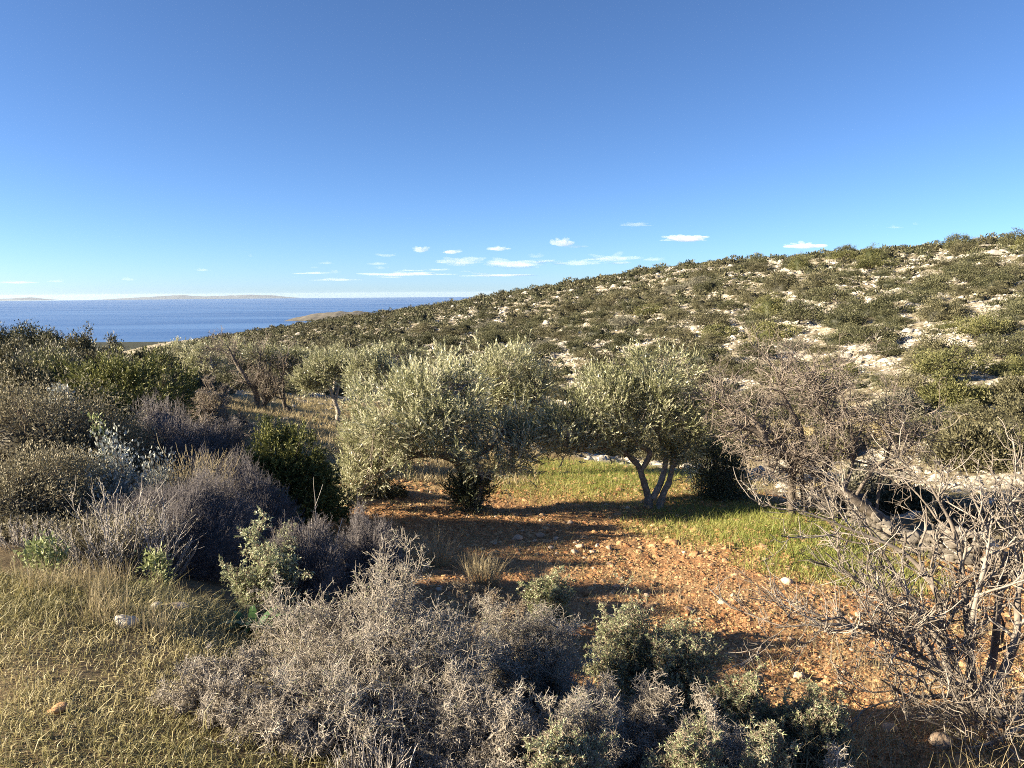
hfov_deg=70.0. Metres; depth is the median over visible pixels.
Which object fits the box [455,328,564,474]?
olive tree
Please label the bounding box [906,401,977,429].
juniper bush
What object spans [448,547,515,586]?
grass tussock
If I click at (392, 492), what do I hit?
dark bush
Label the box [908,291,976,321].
juniper bush
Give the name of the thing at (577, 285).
scrub
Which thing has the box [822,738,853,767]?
thorn bush
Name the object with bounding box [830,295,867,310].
juniper bush
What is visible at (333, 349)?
olive tree
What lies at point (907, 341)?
rubble
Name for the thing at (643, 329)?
juniper bush
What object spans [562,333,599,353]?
juniper bush
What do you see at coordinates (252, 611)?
squill plant
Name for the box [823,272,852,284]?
juniper bush
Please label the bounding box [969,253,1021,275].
juniper bush
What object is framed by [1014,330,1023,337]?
juniper tree
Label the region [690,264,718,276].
juniper bush
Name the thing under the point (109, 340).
scrub bush
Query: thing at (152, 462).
silver bush
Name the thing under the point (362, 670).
thorn bush
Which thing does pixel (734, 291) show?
juniper bush
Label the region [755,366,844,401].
juniper bush
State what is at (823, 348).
juniper bush
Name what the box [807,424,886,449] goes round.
juniper bush
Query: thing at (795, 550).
green grass
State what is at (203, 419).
thorn bush
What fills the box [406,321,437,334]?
juniper tree
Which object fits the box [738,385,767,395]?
juniper bush
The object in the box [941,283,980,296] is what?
juniper bush
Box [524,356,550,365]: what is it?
juniper bush
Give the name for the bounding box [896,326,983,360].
juniper bush
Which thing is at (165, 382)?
scrub bush
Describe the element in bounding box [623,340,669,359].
juniper bush
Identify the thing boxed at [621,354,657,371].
juniper bush
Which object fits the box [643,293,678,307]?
juniper bush
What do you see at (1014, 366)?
juniper bush
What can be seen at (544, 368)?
juniper bush
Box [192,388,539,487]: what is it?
meadow grass
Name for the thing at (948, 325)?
juniper bush
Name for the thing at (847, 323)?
juniper bush
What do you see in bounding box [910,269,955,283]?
juniper bush
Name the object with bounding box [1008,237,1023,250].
juniper bush
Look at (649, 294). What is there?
juniper bush
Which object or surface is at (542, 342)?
grey shrub
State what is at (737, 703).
spiny shrub
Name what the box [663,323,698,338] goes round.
juniper tree
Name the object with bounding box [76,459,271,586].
cushion shrub
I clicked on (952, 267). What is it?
juniper bush
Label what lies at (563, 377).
juniper tree
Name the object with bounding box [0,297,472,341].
sea
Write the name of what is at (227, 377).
juniper tree
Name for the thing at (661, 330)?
juniper bush
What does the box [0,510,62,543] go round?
scrub bush
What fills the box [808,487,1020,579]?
dry stone wall
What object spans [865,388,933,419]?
grey shrub
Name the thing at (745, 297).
juniper bush
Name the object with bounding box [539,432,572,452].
juniper bush
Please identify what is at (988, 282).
juniper bush
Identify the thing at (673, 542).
soil clods
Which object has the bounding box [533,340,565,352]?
juniper tree
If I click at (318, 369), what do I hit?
olive tree
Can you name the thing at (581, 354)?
juniper tree
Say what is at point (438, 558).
grass tussock
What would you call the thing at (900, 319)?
juniper bush
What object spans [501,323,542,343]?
juniper tree
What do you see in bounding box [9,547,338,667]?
dry grass
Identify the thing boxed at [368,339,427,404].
olive tree
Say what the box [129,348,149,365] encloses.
scrub bush
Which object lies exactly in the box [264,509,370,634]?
cushion shrub
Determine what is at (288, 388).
juniper bush
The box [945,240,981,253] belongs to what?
juniper bush
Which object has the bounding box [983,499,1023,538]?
juniper bush
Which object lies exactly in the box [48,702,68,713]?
rock
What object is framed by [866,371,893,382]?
juniper bush
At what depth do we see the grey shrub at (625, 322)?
74.02 m
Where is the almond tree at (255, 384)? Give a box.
[197,326,304,410]
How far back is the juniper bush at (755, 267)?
97.81 m
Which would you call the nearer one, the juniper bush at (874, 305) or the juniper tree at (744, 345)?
the juniper tree at (744, 345)
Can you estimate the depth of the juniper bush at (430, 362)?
65.81 m
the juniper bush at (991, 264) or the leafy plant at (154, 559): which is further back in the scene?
the juniper bush at (991, 264)
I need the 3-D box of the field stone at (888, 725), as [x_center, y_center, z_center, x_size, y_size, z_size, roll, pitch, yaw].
[2.426,2.211,4.687,0.100,0.045,0.103,-15,10,-34]
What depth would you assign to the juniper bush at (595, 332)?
68.30 m
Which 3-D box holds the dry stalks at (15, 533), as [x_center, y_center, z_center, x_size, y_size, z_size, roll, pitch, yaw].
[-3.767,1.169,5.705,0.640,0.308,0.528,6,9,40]
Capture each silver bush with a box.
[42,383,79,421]
[63,421,165,521]
[137,446,184,489]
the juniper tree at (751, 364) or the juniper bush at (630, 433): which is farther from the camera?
the juniper tree at (751, 364)
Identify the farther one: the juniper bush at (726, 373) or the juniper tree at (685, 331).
the juniper tree at (685, 331)
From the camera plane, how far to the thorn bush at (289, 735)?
2.97 m
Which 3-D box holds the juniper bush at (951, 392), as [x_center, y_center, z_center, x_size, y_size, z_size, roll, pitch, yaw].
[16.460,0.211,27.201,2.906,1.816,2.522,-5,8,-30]
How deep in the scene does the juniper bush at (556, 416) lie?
35.01 m
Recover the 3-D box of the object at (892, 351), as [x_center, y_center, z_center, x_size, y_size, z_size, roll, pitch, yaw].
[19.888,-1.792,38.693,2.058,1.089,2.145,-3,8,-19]
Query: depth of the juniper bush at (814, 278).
70.32 m
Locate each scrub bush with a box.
[0,319,65,354]
[0,321,18,343]
[0,325,96,383]
[0,329,32,365]
[0,339,94,403]
[0,355,62,406]
[0,355,164,475]
[0,430,127,527]
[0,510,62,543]
[26,496,193,574]
[32,326,64,358]
[56,321,96,356]
[63,339,128,385]
[64,393,176,489]
[92,332,133,365]
[98,346,144,392]
[128,342,184,400]
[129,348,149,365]
[139,342,191,381]
[155,373,195,417]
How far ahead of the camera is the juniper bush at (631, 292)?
98.58 m
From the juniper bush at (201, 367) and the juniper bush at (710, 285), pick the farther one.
the juniper bush at (710, 285)
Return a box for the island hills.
[103,295,294,299]
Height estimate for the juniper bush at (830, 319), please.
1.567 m
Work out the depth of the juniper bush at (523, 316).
102.55 m
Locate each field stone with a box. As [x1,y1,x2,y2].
[512,534,522,540]
[535,532,544,537]
[683,606,693,611]
[781,577,792,584]
[793,671,803,678]
[883,722,898,732]
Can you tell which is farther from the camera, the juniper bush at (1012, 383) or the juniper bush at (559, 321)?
the juniper bush at (559, 321)
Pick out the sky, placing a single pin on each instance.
(149, 148)
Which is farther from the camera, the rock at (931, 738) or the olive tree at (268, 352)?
the olive tree at (268, 352)
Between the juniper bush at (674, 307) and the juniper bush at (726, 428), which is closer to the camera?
the juniper bush at (726, 428)
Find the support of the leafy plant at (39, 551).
on the ground at (202, 585)
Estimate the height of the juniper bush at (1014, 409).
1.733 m
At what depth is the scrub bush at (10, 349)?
21.99 m
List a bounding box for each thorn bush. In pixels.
[140,640,279,731]
[164,405,251,453]
[177,373,232,425]
[204,388,255,444]
[204,526,533,767]
[212,664,347,763]
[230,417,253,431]
[381,657,547,767]
[467,587,609,724]
[487,678,639,767]
[575,668,693,767]
[658,676,758,767]
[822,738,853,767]
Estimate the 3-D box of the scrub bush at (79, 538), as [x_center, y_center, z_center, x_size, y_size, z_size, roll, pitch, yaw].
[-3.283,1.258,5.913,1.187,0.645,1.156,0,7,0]
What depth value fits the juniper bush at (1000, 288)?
50.45 m
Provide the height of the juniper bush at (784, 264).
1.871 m
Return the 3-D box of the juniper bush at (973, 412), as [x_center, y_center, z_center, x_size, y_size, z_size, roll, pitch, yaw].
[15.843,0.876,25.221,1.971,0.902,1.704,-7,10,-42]
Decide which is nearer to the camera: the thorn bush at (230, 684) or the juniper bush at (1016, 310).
the thorn bush at (230, 684)
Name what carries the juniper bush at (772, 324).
on the ground at (202, 585)
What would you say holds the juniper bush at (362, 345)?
on the ground at (202, 585)
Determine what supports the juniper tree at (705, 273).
on the ground at (202, 585)
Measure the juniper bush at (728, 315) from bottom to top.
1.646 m
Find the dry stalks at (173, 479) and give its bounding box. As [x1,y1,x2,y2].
[119,438,251,502]
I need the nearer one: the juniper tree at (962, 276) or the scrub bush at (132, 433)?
the scrub bush at (132, 433)
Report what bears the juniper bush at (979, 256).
on the ground at (202, 585)
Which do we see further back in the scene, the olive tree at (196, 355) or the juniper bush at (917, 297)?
the juniper bush at (917, 297)
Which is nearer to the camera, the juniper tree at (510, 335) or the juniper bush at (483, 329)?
the juniper tree at (510, 335)
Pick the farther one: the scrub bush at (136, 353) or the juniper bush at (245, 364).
the juniper bush at (245, 364)
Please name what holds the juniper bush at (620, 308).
on the ground at (202, 585)
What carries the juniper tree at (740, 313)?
on the ground at (202, 585)
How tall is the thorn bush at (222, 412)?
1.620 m
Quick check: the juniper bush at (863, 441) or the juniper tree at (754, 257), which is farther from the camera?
the juniper tree at (754, 257)
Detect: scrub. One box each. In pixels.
[0,232,1023,438]
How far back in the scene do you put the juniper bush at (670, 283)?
100.79 m
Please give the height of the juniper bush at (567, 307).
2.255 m
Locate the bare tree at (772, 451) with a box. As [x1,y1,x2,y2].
[672,310,981,519]
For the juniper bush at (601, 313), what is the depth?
85.46 m
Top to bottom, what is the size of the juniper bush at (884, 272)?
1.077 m
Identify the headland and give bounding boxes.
[285,311,370,320]
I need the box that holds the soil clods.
[300,458,1023,767]
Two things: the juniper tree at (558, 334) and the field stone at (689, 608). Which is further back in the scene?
the juniper tree at (558, 334)
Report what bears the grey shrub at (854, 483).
on the ground at (202, 585)
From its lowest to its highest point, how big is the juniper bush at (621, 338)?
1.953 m
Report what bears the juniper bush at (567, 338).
on the ground at (202, 585)
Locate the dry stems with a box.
[561,562,1023,767]
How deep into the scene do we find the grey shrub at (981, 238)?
95.88 m
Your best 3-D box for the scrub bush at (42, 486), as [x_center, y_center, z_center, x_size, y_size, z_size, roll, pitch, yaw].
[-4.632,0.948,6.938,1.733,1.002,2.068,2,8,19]
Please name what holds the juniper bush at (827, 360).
on the ground at (202, 585)
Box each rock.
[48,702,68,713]
[114,614,138,628]
[150,601,161,610]
[161,602,188,610]
[928,732,953,750]
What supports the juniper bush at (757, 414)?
on the ground at (202, 585)
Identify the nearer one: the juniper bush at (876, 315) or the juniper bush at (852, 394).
the juniper bush at (852, 394)
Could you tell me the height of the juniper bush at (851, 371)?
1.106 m
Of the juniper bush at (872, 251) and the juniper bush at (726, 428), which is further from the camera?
the juniper bush at (872, 251)
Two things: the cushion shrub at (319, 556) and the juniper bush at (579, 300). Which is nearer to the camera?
the cushion shrub at (319, 556)
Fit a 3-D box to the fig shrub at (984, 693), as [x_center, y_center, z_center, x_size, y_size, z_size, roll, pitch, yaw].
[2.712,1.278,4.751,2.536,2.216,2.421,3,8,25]
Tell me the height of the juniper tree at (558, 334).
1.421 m
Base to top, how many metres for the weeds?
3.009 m
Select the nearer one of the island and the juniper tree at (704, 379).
the juniper tree at (704, 379)
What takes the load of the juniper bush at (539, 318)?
on the rubble
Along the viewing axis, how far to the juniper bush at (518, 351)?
65.94 m
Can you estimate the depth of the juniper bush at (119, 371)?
15.98 m
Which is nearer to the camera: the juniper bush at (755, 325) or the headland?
the juniper bush at (755, 325)
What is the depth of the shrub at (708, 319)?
62.85 m
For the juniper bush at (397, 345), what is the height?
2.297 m
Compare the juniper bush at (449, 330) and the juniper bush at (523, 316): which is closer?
the juniper bush at (449, 330)
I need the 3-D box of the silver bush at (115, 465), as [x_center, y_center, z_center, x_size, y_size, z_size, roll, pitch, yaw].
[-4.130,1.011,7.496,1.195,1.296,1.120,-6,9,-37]
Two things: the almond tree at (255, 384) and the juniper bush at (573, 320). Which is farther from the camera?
the juniper bush at (573, 320)
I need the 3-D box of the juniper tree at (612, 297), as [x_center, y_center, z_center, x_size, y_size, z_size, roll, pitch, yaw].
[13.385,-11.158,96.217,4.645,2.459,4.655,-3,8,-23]
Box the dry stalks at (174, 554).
[90,509,205,579]
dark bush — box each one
[360,476,409,501]
[680,421,762,502]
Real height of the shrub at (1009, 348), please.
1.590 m
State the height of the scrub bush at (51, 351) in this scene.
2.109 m
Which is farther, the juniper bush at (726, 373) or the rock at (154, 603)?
the juniper bush at (726, 373)
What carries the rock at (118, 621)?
on the ground at (202, 585)
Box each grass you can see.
[0,553,388,767]
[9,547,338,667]
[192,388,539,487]
[452,451,957,598]
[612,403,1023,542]
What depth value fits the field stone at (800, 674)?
5.75 m
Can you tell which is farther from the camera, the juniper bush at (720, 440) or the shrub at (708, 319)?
the shrub at (708, 319)
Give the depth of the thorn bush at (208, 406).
19.25 m
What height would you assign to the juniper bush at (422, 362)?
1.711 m
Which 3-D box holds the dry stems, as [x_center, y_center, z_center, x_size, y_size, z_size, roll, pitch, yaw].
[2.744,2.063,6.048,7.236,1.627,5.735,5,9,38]
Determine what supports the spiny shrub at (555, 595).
on the ground at (202, 585)
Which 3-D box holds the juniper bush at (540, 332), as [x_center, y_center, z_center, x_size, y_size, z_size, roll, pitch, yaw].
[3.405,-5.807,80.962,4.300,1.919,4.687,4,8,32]
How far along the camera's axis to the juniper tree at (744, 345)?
45.72 m
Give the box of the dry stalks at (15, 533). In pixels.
[0,514,73,552]
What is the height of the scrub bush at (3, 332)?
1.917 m
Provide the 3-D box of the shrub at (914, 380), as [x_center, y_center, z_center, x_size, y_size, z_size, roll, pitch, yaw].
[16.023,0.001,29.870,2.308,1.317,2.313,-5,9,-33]
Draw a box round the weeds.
[318,449,1023,767]
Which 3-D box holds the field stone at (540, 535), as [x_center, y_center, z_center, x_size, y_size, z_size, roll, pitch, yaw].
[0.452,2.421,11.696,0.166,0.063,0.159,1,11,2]
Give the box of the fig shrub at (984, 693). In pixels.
[709,409,1023,766]
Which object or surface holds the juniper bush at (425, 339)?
on the ground at (202, 585)
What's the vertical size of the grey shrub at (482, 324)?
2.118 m
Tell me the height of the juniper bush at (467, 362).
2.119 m
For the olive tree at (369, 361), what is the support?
on the ground at (202, 585)
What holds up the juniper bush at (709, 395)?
on the ground at (202, 585)
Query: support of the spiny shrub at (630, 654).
on the ground at (202, 585)
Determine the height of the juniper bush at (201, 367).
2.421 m
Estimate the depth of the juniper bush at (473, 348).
75.64 m
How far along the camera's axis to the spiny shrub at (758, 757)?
2.92 m
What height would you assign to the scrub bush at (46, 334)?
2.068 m
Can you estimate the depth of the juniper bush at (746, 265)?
103.05 m
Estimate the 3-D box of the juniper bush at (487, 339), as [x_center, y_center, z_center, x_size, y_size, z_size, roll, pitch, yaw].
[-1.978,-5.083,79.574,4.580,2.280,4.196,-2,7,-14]
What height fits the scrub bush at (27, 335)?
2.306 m
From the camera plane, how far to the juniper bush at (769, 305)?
63.30 m
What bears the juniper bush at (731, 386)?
on the ground at (202, 585)
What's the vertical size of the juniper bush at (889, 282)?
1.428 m
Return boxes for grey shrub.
[475,319,498,331]
[529,337,555,349]
[603,314,644,329]
[659,283,687,293]
[824,459,895,500]
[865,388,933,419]
[923,494,992,530]
[972,235,998,244]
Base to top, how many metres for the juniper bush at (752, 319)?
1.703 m
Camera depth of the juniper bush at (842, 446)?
22.06 m
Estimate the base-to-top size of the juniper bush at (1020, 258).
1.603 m
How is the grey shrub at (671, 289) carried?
on the ground at (202, 585)
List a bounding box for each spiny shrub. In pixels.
[213,506,335,636]
[425,574,537,667]
[516,565,578,627]
[516,717,618,767]
[578,572,734,735]
[638,710,728,767]
[679,654,808,765]
[714,714,803,767]
[775,677,868,767]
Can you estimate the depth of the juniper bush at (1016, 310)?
42.29 m
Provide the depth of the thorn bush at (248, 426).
21.24 m
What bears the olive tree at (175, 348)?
on the ground at (202, 585)
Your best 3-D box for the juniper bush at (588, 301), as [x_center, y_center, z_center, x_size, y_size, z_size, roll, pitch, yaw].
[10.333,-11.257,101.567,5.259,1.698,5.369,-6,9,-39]
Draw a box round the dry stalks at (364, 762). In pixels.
[325,722,417,767]
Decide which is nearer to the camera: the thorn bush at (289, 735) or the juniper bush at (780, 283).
the thorn bush at (289, 735)
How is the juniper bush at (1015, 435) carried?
on the ground at (202, 585)
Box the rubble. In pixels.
[199,243,1023,548]
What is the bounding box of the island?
[0,297,54,300]
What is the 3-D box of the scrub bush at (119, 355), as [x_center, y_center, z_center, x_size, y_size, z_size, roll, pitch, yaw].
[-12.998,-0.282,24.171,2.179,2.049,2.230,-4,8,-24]
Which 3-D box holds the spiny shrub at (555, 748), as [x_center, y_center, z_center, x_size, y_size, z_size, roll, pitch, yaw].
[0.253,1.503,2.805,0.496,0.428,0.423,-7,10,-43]
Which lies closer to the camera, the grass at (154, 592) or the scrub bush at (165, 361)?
the grass at (154, 592)
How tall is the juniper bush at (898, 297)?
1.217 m
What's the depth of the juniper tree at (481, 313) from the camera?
114.39 m
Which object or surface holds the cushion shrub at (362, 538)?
on the ground at (202, 585)
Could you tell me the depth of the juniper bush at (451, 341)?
82.72 m
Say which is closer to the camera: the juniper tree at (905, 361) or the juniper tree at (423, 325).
the juniper tree at (905, 361)
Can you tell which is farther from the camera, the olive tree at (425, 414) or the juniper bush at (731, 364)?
the juniper bush at (731, 364)
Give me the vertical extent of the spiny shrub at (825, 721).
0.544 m
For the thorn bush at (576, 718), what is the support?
on the ground at (202, 585)
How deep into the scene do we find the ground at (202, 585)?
8.25 m
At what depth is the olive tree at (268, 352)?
28.71 m
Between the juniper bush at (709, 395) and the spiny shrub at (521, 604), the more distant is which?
the juniper bush at (709, 395)
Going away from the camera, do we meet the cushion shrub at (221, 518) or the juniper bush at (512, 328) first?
the cushion shrub at (221, 518)
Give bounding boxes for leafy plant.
[13,529,73,575]
[81,411,112,484]
[134,542,177,588]
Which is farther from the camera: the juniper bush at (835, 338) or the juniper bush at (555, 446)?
the juniper bush at (835, 338)
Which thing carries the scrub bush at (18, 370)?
on the ground at (202, 585)
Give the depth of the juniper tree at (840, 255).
92.74 m
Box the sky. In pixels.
[0,0,1023,300]
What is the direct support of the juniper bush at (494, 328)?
on the ground at (202, 585)
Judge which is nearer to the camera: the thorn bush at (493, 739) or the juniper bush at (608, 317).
the thorn bush at (493, 739)
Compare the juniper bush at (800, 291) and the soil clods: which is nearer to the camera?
the soil clods
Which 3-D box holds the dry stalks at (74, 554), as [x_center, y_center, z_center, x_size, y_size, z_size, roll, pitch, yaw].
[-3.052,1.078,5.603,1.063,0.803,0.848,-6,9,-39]
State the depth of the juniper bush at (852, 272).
75.49 m
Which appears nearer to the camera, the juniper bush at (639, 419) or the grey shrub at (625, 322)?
the juniper bush at (639, 419)
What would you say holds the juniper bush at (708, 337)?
on the ground at (202, 585)
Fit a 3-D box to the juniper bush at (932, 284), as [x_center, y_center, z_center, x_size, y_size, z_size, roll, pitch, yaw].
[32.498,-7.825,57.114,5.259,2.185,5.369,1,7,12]
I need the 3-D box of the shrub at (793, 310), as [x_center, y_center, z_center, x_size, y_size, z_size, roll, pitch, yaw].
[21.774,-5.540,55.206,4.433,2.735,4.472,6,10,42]
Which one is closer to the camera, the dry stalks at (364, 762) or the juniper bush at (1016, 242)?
the dry stalks at (364, 762)
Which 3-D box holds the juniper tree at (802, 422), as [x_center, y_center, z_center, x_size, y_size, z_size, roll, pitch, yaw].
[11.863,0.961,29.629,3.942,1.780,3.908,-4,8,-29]
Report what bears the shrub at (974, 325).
on the ground at (202, 585)
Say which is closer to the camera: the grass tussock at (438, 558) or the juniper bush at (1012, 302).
the grass tussock at (438, 558)
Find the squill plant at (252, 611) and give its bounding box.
[220,606,285,636]
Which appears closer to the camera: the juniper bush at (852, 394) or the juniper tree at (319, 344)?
the juniper bush at (852, 394)
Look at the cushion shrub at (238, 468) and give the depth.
8.98 m
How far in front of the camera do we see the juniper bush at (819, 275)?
78.03 m
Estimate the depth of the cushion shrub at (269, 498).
7.67 m
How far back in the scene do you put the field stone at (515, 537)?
11.27 m
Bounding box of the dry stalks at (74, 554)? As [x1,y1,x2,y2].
[27,477,196,575]
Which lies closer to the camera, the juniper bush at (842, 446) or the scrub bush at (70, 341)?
the juniper bush at (842, 446)
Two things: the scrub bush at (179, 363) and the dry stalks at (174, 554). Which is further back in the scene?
the scrub bush at (179, 363)
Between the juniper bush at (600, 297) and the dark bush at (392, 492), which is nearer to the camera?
the dark bush at (392, 492)
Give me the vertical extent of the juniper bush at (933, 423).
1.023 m
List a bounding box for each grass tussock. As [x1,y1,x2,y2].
[402,524,467,567]
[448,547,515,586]
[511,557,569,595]
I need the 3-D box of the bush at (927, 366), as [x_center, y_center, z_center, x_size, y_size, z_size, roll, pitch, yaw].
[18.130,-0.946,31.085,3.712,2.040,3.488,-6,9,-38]
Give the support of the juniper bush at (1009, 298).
on the ground at (202, 585)
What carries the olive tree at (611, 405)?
on the ground at (202, 585)
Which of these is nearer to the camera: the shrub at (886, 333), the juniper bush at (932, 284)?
the shrub at (886, 333)
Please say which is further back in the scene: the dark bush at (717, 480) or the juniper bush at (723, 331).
the juniper bush at (723, 331)
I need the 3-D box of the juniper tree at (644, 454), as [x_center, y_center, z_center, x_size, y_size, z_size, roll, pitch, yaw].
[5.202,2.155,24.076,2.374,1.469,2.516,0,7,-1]
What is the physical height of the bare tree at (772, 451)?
3.784 m
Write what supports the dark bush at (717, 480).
on the ground at (202, 585)
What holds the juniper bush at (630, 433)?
on the ground at (202, 585)
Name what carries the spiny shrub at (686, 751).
on the ground at (202, 585)
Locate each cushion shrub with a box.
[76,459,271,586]
[120,387,251,490]
[185,443,260,499]
[231,457,310,572]
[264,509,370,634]
[332,494,418,639]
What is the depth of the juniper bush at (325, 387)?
51.25 m
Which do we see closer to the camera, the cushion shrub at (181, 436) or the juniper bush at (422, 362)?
the cushion shrub at (181, 436)
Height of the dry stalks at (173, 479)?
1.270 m
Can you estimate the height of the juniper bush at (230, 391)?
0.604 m
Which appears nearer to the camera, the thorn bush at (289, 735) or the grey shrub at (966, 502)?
the thorn bush at (289, 735)
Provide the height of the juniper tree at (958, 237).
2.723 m
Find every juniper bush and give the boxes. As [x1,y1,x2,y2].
[49,341,206,432]
[191,360,233,374]
[211,384,238,394]
[226,413,358,531]
[240,358,262,371]
[279,368,308,387]
[280,381,299,394]
[312,377,364,392]
[316,339,334,346]
[349,342,372,352]
[355,332,378,343]
[376,374,394,386]
[381,341,410,356]
[384,330,425,344]
[386,333,411,347]
[404,356,430,366]
[410,330,443,345]
[428,351,461,364]
[430,333,467,348]
[431,345,469,357]
[434,324,467,335]
[447,355,476,370]
[448,320,476,332]
[464,339,491,350]
[467,321,513,339]
[469,319,505,332]
[477,327,509,344]
[496,320,523,329]
[502,341,537,360]
[510,311,538,322]
[516,313,549,324]
[516,320,541,329]
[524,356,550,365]
[526,323,556,337]
[532,365,563,374]
[533,399,579,434]
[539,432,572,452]
[546,380,580,400]
[552,315,567,326]
[554,300,588,313]
[561,312,591,326]
[562,333,584,340]
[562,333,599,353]
[572,358,625,384]
[575,297,595,307]
[576,293,596,302]
[579,320,618,340]
[583,415,653,446]
[585,304,617,318]
[588,300,614,310]
[588,310,621,326]
[593,290,625,300]
[597,438,643,459]
[599,329,648,349]
[607,302,623,311]
[618,297,646,311]
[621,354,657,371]
[623,289,644,296]
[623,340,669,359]
[625,303,662,316]
[625,401,662,433]
[636,319,679,333]
[640,323,683,339]
[641,288,673,299]
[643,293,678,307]
[659,306,688,315]
[661,279,679,287]
[663,306,691,320]
[673,410,778,439]
[677,430,750,455]
[682,343,735,369]
[686,275,726,294]
[689,294,718,309]
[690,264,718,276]
[691,322,744,343]
[692,308,731,321]
[696,394,725,408]
[698,329,730,345]
[704,353,765,373]
[708,380,737,394]
[710,367,736,379]
[710,384,779,416]
[724,284,747,295]
[728,437,764,456]
[729,257,761,270]
[735,284,770,303]
[735,311,774,327]
[735,342,758,356]
[737,319,805,343]
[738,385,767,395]
[742,260,774,271]
[743,404,777,425]
[745,319,779,333]
[749,290,791,315]
[750,360,798,386]
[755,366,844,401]
[756,272,800,292]
[775,337,811,350]
[778,258,798,268]
[785,252,816,271]
[788,268,841,290]
[788,279,824,298]
[802,340,845,354]
[804,270,832,280]
[805,349,852,367]
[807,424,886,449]
[807,433,861,461]
[808,323,860,345]
[810,361,876,381]
[814,308,881,329]
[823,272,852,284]
[826,287,913,317]
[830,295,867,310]
[831,322,867,332]
[838,267,864,276]
[841,389,875,402]
[844,258,879,269]
[855,243,889,260]
[866,267,897,276]
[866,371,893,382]
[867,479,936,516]
[868,307,903,323]
[875,276,911,289]
[878,315,920,326]
[886,415,948,441]
[888,288,914,301]
[891,270,967,293]
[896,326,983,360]
[898,288,943,305]
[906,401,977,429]
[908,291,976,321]
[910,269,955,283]
[913,365,997,408]
[914,412,1023,473]
[924,320,963,329]
[927,256,967,268]
[930,260,975,272]
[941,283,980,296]
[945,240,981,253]
[949,251,1010,262]
[949,398,994,417]
[956,387,1023,433]
[958,311,1023,334]
[959,264,1023,288]
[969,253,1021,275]
[972,279,1023,294]
[975,353,1023,376]
[981,297,1023,320]
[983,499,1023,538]
[984,371,1023,404]
[985,289,1023,303]
[997,422,1023,446]
[1000,260,1023,274]
[1001,298,1023,310]
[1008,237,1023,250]
[1011,279,1023,291]
[1014,251,1023,262]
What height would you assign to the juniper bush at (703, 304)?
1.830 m
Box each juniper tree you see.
[212,372,251,387]
[305,337,340,351]
[326,337,356,349]
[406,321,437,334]
[472,308,498,319]
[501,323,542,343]
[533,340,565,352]
[536,365,568,384]
[541,329,574,338]
[558,326,580,333]
[569,348,602,357]
[572,352,623,368]
[595,291,626,303]
[636,428,707,463]
[645,351,703,378]
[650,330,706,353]
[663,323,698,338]
[667,362,717,392]
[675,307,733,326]
[678,405,724,420]
[682,274,710,287]
[695,272,719,280]
[712,299,750,310]
[734,308,757,320]
[734,359,771,378]
[735,340,781,358]
[748,252,766,264]
[759,387,854,428]
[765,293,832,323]
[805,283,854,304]
[825,248,860,260]
[833,244,860,255]
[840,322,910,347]
[846,251,899,270]
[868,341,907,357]
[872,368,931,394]
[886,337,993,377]
[893,354,955,365]
[942,233,979,249]
[942,261,991,282]
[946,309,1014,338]
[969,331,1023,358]
[997,227,1023,245]
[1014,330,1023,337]
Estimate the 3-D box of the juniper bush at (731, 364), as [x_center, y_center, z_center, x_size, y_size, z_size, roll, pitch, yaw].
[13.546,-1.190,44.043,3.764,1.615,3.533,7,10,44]
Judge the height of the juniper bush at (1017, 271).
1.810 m
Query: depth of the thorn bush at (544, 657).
4.07 m
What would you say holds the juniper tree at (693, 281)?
on the ground at (202, 585)
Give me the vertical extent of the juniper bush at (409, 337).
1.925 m
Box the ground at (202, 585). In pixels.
[0,247,1023,767]
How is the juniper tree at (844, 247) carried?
on the ground at (202, 585)
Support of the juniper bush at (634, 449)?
on the ground at (202, 585)
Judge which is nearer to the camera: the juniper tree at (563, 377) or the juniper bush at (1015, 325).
the juniper bush at (1015, 325)
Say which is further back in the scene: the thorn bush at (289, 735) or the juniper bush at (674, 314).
the juniper bush at (674, 314)
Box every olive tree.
[163,336,201,370]
[177,337,238,375]
[212,333,257,385]
[240,339,316,413]
[284,341,362,424]
[304,340,346,390]
[329,336,562,513]
[338,340,403,425]
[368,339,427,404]
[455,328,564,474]
[525,333,716,509]
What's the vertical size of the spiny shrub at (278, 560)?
1.001 m
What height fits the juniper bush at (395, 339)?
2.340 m
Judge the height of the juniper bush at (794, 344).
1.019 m
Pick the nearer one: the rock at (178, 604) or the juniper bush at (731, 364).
the rock at (178, 604)
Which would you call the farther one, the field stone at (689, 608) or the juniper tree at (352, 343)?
the juniper tree at (352, 343)
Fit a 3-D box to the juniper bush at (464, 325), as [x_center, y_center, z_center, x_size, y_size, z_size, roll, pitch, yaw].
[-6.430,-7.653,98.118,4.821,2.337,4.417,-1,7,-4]
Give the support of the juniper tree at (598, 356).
on the ground at (202, 585)
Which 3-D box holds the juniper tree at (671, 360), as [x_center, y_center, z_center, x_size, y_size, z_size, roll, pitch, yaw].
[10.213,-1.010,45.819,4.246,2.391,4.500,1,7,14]
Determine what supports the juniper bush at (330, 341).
on the ground at (202, 585)

